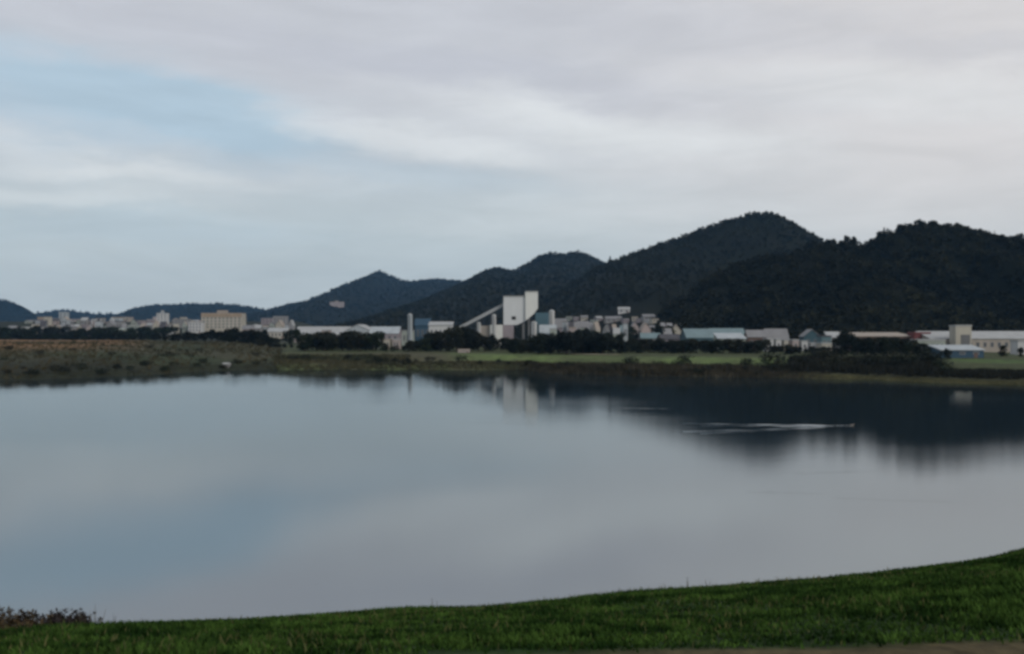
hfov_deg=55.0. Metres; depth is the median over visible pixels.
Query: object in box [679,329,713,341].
shed
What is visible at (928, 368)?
undergrowth
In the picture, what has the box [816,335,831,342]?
house
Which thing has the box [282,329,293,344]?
tree
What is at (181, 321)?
apartment block
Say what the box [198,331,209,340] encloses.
tree
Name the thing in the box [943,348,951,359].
tree
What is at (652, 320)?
house
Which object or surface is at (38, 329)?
tree
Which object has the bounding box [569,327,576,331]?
house
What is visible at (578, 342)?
tree
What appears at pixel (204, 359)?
bush
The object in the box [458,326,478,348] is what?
tree
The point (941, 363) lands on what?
bush
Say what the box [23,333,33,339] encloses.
tree
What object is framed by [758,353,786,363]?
bush
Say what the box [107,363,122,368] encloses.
bush
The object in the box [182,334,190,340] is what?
tree
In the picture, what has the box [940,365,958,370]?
bush
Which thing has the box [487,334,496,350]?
tree
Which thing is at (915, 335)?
building
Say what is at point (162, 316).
tower block
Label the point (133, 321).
house
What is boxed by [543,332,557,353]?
tree
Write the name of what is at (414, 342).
tree
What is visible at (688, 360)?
bush
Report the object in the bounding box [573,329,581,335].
tree
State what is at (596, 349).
tree
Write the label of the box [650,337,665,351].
tree
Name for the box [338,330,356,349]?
tree
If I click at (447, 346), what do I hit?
tree
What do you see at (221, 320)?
apartment block
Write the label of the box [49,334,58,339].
tree
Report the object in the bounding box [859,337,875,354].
tree
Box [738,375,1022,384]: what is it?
olive grass
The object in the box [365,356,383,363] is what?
bush
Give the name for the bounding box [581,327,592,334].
tree
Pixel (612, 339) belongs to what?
tree
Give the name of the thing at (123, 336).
tree
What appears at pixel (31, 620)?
weed
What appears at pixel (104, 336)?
tree
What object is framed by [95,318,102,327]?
house
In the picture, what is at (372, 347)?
tree
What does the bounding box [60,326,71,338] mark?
tree
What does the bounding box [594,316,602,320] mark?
house
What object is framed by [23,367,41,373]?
bush
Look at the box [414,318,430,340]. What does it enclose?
building
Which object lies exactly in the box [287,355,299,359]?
bush
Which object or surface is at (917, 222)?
tree
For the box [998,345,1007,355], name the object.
tree
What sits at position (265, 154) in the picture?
sky
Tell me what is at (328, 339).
tree
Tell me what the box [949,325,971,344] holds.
tower
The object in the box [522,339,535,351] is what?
tree
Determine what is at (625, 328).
house
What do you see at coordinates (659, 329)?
tree
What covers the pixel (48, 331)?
tree
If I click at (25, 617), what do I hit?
weed
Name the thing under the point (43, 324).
house
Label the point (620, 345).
tree
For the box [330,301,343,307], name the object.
building
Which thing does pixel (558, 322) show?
house
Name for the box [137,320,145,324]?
house
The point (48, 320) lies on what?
house
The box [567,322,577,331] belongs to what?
house
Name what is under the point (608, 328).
house
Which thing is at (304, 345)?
tree
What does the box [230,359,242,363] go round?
bush
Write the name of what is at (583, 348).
tree
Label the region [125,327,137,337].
tree
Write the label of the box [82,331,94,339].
tree
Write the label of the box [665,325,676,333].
tree
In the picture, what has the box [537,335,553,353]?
tree
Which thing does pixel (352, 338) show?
tree
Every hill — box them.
[0,301,39,321]
[35,311,114,318]
[95,304,265,321]
[246,273,457,326]
[353,254,598,331]
[414,214,821,339]
[637,231,1023,343]
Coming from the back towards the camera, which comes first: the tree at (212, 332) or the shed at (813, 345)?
the tree at (212, 332)
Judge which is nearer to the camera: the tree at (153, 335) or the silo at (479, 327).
the silo at (479, 327)
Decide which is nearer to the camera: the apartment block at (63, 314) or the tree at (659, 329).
the tree at (659, 329)
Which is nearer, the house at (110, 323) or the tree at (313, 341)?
the tree at (313, 341)
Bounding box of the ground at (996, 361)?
[0,321,1023,653]
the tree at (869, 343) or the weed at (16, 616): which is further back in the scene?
the tree at (869, 343)
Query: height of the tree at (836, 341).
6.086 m
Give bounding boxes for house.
[40,321,47,335]
[44,317,51,325]
[52,319,59,324]
[61,317,70,324]
[66,324,76,331]
[81,317,89,323]
[81,324,91,327]
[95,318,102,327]
[106,320,115,331]
[116,321,124,327]
[131,319,136,324]
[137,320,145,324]
[146,319,154,323]
[153,321,159,327]
[159,321,167,327]
[182,321,187,332]
[242,325,253,330]
[254,325,262,331]
[269,322,274,327]
[275,320,285,327]
[288,320,294,330]
[382,339,391,347]
[392,339,400,348]
[554,318,566,331]
[563,322,566,332]
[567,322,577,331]
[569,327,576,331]
[577,321,589,329]
[580,315,587,320]
[592,322,599,331]
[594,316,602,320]
[604,316,616,323]
[605,324,610,334]
[613,328,619,336]
[618,307,629,313]
[621,319,628,322]
[622,323,627,340]
[628,321,638,338]
[638,322,651,338]
[639,333,660,339]
[641,314,655,321]
[649,318,658,323]
[657,334,679,347]
[662,328,671,333]
[673,324,681,333]
[798,329,818,342]
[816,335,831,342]
[824,332,840,349]
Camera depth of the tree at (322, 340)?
362.19 m
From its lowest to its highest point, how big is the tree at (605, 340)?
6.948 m
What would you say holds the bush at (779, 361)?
on the ground at (996, 361)
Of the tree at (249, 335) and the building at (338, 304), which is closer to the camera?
the tree at (249, 335)
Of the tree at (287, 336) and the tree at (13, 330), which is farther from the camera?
the tree at (13, 330)
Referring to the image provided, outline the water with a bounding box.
[0,369,1023,622]
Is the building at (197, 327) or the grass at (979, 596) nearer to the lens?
the grass at (979, 596)
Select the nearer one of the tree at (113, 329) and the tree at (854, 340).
the tree at (854, 340)
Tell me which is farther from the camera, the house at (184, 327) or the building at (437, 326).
the house at (184, 327)
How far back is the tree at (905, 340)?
311.10 m
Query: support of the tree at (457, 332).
on the ground at (996, 361)
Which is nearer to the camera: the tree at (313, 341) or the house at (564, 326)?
the tree at (313, 341)
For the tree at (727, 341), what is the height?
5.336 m
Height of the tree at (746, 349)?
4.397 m
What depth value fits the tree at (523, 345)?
332.26 m
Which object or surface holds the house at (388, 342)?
on the ground at (996, 361)
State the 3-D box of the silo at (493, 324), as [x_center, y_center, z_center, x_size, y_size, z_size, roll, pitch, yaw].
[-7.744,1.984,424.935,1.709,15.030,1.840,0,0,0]
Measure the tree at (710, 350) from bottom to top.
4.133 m
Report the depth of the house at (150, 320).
851.19 m
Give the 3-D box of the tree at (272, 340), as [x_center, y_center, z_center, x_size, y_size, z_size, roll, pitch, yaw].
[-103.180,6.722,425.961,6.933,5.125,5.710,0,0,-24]
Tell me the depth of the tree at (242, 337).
426.23 m
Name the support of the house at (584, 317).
on the hill at (649, 305)
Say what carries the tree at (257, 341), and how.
on the ground at (996, 361)
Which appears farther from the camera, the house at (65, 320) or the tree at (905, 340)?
the house at (65, 320)
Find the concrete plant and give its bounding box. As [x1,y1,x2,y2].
[459,291,537,345]
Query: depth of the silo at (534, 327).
415.03 m
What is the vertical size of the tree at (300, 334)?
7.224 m
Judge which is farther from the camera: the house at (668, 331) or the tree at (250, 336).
the house at (668, 331)
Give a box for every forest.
[0,299,37,321]
[36,309,112,318]
[89,302,267,320]
[246,270,463,326]
[316,250,607,332]
[501,211,825,337]
[656,220,1023,338]
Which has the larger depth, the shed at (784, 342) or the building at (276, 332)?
the building at (276, 332)
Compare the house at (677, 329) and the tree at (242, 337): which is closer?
the tree at (242, 337)
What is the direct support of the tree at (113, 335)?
on the ground at (996, 361)
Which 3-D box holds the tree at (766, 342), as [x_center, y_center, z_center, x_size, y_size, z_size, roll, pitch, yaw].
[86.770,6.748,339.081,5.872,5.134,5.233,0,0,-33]
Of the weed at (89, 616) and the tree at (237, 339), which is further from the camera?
the tree at (237, 339)
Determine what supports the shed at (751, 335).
on the ground at (996, 361)
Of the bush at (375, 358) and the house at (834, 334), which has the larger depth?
the house at (834, 334)
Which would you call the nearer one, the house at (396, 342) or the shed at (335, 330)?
the house at (396, 342)
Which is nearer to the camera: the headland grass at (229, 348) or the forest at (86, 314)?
the headland grass at (229, 348)
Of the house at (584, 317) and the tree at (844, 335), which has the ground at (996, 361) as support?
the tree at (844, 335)
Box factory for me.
[915,331,1023,351]
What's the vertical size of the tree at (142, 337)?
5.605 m
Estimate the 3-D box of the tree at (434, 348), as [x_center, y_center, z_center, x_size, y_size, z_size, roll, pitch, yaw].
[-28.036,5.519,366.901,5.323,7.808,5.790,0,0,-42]
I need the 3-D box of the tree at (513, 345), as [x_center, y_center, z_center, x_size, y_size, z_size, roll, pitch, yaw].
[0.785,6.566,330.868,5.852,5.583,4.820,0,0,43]
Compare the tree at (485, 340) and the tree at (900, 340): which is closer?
the tree at (900, 340)
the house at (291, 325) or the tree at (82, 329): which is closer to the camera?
the tree at (82, 329)
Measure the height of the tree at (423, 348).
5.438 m
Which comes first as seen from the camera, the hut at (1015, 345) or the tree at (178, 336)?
the hut at (1015, 345)
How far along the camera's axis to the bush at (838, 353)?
258.94 m
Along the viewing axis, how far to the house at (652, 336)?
431.28 m
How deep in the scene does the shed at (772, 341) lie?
352.00 m
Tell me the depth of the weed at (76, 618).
11.18 m
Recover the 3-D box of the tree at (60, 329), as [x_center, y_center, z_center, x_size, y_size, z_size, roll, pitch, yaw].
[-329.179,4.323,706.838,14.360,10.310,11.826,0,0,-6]
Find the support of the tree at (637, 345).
on the ground at (996, 361)
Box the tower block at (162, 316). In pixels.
[156,310,169,323]
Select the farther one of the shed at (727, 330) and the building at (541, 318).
the building at (541, 318)
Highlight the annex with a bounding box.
[909,339,945,347]
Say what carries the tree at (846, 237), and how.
on the hill at (995, 282)
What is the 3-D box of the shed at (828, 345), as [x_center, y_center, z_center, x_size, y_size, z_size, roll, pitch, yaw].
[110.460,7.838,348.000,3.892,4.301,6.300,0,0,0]
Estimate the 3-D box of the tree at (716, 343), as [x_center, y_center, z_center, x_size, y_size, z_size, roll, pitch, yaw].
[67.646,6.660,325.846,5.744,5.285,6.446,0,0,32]
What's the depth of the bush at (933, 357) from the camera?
239.87 m
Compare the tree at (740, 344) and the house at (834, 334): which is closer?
the tree at (740, 344)
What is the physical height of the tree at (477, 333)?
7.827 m
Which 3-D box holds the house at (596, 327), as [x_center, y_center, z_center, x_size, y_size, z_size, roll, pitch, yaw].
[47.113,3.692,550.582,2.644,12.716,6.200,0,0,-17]
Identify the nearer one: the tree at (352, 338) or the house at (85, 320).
the tree at (352, 338)
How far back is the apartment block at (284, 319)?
880.00 m
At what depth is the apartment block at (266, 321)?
880.00 m
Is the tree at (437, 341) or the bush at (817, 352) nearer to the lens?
the bush at (817, 352)
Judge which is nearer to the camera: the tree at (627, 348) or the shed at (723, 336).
the tree at (627, 348)
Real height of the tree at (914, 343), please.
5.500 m
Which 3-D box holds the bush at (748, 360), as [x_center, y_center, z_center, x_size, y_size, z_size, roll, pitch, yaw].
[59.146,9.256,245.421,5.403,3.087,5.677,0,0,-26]
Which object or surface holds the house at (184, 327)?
on the ground at (996, 361)
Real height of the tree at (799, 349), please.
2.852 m
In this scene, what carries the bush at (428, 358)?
on the ground at (996, 361)
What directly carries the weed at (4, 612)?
on the ground at (996, 361)
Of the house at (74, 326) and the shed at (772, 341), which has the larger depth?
the house at (74, 326)
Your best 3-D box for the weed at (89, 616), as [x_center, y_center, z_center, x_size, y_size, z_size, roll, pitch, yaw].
[-4.768,3.472,11.141,0.266,0.586,0.419,0,0,0]
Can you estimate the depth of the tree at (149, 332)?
688.48 m
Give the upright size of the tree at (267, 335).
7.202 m
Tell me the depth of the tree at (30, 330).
698.85 m
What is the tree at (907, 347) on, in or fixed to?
on the ground at (996, 361)
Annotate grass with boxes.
[0,339,282,378]
[0,547,1023,653]
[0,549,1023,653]
[272,353,532,369]
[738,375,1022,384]
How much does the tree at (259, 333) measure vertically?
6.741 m
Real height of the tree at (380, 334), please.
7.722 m
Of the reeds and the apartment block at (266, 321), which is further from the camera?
the apartment block at (266, 321)
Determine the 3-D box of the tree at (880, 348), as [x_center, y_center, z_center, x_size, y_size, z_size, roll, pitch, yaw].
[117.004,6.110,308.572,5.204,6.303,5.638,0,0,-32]
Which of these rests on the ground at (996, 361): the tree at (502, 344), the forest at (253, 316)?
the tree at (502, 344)
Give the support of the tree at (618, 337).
on the ground at (996, 361)
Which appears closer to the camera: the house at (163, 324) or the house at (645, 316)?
the house at (645, 316)
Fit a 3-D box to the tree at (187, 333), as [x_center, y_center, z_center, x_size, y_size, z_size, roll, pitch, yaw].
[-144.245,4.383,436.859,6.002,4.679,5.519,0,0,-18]
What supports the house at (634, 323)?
on the ground at (996, 361)
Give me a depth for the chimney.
439.14 m
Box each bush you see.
[1,345,14,349]
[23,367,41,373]
[47,364,67,370]
[56,366,72,371]
[96,368,109,372]
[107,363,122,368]
[139,360,153,365]
[159,365,171,370]
[195,358,207,362]
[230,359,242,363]
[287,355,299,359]
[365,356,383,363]
[396,357,414,364]
[424,356,435,360]
[454,355,468,360]
[621,356,640,363]
[672,354,694,364]
[693,366,709,372]
[738,358,760,365]
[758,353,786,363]
[770,359,792,366]
[807,350,830,358]
[820,349,842,357]
[883,350,918,359]
[920,350,949,361]
[931,359,953,366]
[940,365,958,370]
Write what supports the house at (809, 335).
on the ground at (996, 361)
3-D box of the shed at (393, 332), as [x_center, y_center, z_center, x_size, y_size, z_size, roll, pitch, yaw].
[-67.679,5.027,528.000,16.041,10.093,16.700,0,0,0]
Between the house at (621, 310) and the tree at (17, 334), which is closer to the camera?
the tree at (17, 334)
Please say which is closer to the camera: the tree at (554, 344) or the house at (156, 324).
the tree at (554, 344)
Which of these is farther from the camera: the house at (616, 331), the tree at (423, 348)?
the house at (616, 331)
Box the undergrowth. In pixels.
[715,354,1023,379]
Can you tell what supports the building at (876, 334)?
on the ground at (996, 361)
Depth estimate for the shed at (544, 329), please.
415.75 m
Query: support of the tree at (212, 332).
on the ground at (996, 361)
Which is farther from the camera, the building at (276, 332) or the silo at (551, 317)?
the building at (276, 332)
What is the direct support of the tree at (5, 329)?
on the ground at (996, 361)
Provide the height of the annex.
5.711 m
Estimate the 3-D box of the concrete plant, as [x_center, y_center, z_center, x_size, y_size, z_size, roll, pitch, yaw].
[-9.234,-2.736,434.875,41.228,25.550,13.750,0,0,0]
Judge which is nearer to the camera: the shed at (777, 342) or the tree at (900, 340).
the tree at (900, 340)
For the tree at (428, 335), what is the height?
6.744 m
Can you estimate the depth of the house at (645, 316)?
647.56 m
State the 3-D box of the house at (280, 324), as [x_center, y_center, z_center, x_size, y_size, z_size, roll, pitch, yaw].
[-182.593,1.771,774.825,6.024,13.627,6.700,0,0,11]
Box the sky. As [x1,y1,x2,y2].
[0,0,1023,313]
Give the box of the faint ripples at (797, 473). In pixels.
[466,407,951,501]
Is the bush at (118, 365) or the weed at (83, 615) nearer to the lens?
the weed at (83, 615)
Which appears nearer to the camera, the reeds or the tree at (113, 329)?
the reeds
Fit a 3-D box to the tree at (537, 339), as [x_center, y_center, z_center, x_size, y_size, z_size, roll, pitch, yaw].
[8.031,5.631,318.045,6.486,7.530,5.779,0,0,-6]
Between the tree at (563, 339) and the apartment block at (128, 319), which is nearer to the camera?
the tree at (563, 339)
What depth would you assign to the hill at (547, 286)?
1286.25 m
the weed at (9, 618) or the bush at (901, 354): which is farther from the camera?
the bush at (901, 354)
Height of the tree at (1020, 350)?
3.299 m
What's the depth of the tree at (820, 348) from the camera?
321.19 m
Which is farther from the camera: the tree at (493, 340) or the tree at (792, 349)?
the tree at (493, 340)
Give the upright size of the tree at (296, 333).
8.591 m
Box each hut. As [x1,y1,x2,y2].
[458,349,469,352]
[1010,340,1023,354]
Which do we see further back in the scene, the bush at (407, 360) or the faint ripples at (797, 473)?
the bush at (407, 360)
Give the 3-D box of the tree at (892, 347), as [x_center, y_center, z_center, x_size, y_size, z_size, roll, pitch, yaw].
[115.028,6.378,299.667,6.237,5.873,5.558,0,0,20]
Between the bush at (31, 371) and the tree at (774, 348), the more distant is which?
the tree at (774, 348)
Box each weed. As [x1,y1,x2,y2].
[0,605,33,629]
[0,608,14,626]
[0,609,52,628]
[4,609,61,630]
[12,608,73,626]
[23,608,87,625]
[34,608,88,624]
[43,609,103,623]
[52,611,99,624]
[78,610,105,621]
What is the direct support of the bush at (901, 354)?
on the ground at (996, 361)
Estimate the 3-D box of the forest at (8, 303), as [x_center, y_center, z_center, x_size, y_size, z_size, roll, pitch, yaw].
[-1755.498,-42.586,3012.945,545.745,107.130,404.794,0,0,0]
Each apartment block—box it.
[59,312,68,320]
[113,317,132,321]
[174,319,190,327]
[201,310,245,331]
[261,318,272,324]
[273,316,288,324]
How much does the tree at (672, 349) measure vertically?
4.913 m
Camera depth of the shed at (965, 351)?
283.00 m
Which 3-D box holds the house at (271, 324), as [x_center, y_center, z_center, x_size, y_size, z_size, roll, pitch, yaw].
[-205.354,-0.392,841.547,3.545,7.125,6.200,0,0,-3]
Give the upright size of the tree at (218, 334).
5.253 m
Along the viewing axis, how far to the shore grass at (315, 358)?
279.47 m
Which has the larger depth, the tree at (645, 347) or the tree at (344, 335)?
the tree at (344, 335)
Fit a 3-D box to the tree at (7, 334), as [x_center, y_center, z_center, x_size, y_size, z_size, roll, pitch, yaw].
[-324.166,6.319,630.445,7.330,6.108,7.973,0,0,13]
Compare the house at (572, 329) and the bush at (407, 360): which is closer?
the bush at (407, 360)
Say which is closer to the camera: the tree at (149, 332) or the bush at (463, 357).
the bush at (463, 357)
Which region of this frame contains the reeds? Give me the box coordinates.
[503,360,841,378]
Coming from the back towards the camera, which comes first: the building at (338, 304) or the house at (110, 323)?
the building at (338, 304)
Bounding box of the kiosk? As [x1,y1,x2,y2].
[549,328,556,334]
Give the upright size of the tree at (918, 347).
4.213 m
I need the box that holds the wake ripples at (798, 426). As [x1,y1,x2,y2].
[683,423,849,433]
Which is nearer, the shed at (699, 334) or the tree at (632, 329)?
the shed at (699, 334)
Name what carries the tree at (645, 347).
on the ground at (996, 361)
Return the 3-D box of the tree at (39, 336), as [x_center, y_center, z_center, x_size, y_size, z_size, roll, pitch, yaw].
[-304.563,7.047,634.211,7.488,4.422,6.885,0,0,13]
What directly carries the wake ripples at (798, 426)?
on the water
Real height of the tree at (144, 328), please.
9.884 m
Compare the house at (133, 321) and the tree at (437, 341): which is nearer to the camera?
the tree at (437, 341)
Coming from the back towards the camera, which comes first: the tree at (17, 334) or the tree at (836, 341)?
the tree at (17, 334)
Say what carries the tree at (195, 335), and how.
on the ground at (996, 361)
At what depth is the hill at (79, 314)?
3839.15 m
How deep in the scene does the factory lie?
346.17 m
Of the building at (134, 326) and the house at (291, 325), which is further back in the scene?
the building at (134, 326)
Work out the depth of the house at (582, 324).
526.63 m
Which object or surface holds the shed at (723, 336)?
on the ground at (996, 361)
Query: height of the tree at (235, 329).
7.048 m
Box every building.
[128,325,147,332]
[189,322,204,333]
[267,328,288,338]
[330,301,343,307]
[402,330,414,345]
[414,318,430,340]
[428,322,453,340]
[535,313,548,333]
[842,332,910,351]
[907,332,930,338]
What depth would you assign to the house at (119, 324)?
791.58 m
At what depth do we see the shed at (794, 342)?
352.00 m
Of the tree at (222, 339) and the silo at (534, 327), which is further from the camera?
the tree at (222, 339)
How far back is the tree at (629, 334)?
494.33 m
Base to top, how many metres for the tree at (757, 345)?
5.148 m
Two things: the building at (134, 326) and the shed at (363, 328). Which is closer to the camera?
the shed at (363, 328)
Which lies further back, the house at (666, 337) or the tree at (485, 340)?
the house at (666, 337)
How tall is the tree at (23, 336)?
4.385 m
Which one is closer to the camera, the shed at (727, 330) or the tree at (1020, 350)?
the tree at (1020, 350)
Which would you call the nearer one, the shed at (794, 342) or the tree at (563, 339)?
the tree at (563, 339)
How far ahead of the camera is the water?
74.26 m
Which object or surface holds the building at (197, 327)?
on the ground at (996, 361)
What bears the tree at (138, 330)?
on the ground at (996, 361)
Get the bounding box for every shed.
[294,327,350,341]
[346,324,370,332]
[369,327,401,343]
[539,325,556,346]
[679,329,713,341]
[708,328,744,339]
[713,333,746,350]
[744,330,766,348]
[763,338,773,351]
[764,329,788,339]
[774,339,781,350]
[781,340,788,350]
[788,339,798,346]
[799,340,807,350]
[808,343,815,349]
[816,343,831,350]
[928,345,984,357]
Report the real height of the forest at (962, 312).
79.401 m
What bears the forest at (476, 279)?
on the hill at (547, 286)
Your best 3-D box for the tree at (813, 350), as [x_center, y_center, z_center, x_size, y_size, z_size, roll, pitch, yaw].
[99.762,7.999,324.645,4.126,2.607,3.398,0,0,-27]
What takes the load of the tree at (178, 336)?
on the ground at (996, 361)
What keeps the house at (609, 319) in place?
on the hill at (649, 305)
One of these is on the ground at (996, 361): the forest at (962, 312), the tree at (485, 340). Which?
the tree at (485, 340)
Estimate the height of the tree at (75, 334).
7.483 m
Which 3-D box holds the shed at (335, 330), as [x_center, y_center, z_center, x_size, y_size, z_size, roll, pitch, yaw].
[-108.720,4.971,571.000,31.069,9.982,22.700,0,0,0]
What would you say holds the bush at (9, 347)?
on the ground at (996, 361)
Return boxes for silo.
[477,322,480,335]
[492,314,495,338]
[531,321,536,336]
[549,310,554,324]
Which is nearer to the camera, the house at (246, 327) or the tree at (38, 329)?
the tree at (38, 329)
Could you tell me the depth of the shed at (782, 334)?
401.50 m
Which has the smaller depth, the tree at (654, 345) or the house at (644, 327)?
the tree at (654, 345)
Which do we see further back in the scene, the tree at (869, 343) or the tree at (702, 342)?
the tree at (702, 342)
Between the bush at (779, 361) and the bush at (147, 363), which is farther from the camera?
the bush at (147, 363)
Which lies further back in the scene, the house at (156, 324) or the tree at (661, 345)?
the house at (156, 324)
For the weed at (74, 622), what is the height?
0.617 m
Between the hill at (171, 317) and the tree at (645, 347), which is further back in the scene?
the hill at (171, 317)
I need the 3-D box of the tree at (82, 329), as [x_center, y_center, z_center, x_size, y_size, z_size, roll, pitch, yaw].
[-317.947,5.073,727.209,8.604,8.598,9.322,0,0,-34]
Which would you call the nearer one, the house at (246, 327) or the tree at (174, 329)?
the tree at (174, 329)
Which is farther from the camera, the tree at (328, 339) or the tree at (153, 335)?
the tree at (153, 335)
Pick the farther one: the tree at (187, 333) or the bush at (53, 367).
the tree at (187, 333)
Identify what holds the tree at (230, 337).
on the ground at (996, 361)
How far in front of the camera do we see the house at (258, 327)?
800.18 m
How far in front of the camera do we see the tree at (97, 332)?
606.73 m
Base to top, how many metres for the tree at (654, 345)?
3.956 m
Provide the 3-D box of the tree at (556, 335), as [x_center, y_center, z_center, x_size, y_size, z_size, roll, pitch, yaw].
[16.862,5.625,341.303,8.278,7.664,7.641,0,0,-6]
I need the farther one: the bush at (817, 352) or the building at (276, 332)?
the building at (276, 332)
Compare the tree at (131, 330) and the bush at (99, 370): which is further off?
the tree at (131, 330)
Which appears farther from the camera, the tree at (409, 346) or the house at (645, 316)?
the house at (645, 316)
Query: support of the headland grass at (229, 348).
on the ground at (996, 361)
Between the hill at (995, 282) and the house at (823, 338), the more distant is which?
the hill at (995, 282)
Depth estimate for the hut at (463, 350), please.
334.57 m
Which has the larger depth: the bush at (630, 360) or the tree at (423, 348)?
the tree at (423, 348)
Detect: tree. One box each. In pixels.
[0,327,10,336]
[2,332,12,339]
[7,328,17,338]
[10,331,22,339]
[19,334,29,339]
[22,327,36,337]
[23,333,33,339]
[32,325,42,335]
[36,334,42,339]
[41,327,57,336]
[47,325,63,336]
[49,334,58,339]
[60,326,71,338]
[67,330,81,339]
[77,328,86,335]
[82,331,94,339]
[93,330,103,339]
[97,326,120,335]
[98,332,111,339]
[110,332,120,339]
[116,332,127,339]
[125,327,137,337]
[133,327,143,337]
[138,332,146,339]
[140,326,150,337]
[144,329,160,336]
[151,333,158,339]
[153,327,171,335]
[170,326,179,334]
[174,333,181,340]
[181,331,193,340]
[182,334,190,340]
[192,332,199,340]
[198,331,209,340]
[209,329,215,340]
[214,331,223,341]
[220,331,227,341]
[224,327,238,341]
[226,328,239,340]
[226,330,233,342]
[236,331,250,342]
[243,330,256,342]
[247,329,258,340]
[251,331,266,344]
[255,339,263,345]
[259,330,268,340]
[266,336,281,345]
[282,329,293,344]
[293,329,300,344]
[296,332,314,349]
[297,334,313,350]
[302,331,323,350]
[312,332,339,350]
[315,331,334,350]
[334,331,348,350]
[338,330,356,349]
[343,330,368,350]
[362,331,385,350]
[365,333,383,350]
[405,342,416,351]
[407,340,419,350]
[417,337,432,351]
[423,333,434,345]
[431,331,441,350]
[433,331,446,350]
[438,329,455,350]
[447,326,464,350]
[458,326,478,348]
[472,331,483,349]
[478,336,491,350]
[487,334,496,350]
[497,338,505,350]
[506,338,520,353]
[518,341,527,352]
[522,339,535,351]
[527,333,546,353]
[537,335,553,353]
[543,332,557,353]
[555,332,563,352]
[555,332,576,353]
[564,334,581,353]
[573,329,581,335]
[578,333,591,352]
[579,336,592,353]
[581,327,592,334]
[585,334,606,353]
[593,334,612,353]
[607,334,615,352]
[613,339,625,352]
[615,334,624,349]
[623,341,632,351]
[627,342,642,352]
[628,326,637,337]
[628,331,631,340]
[629,338,653,352]
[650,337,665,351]
[651,342,658,351]
[654,324,666,333]
[656,341,669,352]
[663,340,680,352]
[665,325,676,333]
[674,340,694,352]
[684,338,699,352]
[696,340,709,351]
[704,342,717,352]
[708,339,724,353]
[718,338,736,352]
[730,338,747,352]
[743,341,752,352]
[749,340,762,353]
[762,339,771,352]
[770,345,780,353]
[782,344,792,353]
[785,346,796,353]
[795,347,802,352]
[808,347,818,352]
[816,347,825,353]
[829,338,845,355]
[837,329,855,355]
[843,235,850,241]
[848,336,865,355]
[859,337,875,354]
[877,336,889,353]
[879,338,899,354]
[886,337,902,354]
[894,338,909,353]
[902,341,912,356]
[906,339,918,353]
[913,218,920,226]
[915,343,926,354]
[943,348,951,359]
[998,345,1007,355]
[1017,347,1023,356]
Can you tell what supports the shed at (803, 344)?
on the ground at (996, 361)
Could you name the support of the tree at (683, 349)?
on the ground at (996, 361)
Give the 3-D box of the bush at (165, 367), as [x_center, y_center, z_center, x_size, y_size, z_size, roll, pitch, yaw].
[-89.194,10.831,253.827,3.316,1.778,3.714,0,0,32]
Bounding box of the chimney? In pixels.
[408,313,411,339]
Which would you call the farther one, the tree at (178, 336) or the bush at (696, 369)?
the tree at (178, 336)
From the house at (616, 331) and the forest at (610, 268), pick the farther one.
the forest at (610, 268)
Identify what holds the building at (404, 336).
on the ground at (996, 361)
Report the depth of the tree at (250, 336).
439.04 m
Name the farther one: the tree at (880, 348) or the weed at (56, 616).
the tree at (880, 348)
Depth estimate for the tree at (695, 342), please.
332.18 m
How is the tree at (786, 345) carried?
on the ground at (996, 361)
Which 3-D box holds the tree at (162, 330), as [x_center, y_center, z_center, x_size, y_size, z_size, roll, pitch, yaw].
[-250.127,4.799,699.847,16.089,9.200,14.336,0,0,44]
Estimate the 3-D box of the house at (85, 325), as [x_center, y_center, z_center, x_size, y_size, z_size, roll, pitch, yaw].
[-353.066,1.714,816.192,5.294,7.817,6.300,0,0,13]
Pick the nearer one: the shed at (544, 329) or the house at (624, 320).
the shed at (544, 329)
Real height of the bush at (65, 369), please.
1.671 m
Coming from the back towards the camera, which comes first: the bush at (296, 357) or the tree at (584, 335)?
the tree at (584, 335)
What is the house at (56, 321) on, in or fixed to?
on the ground at (996, 361)

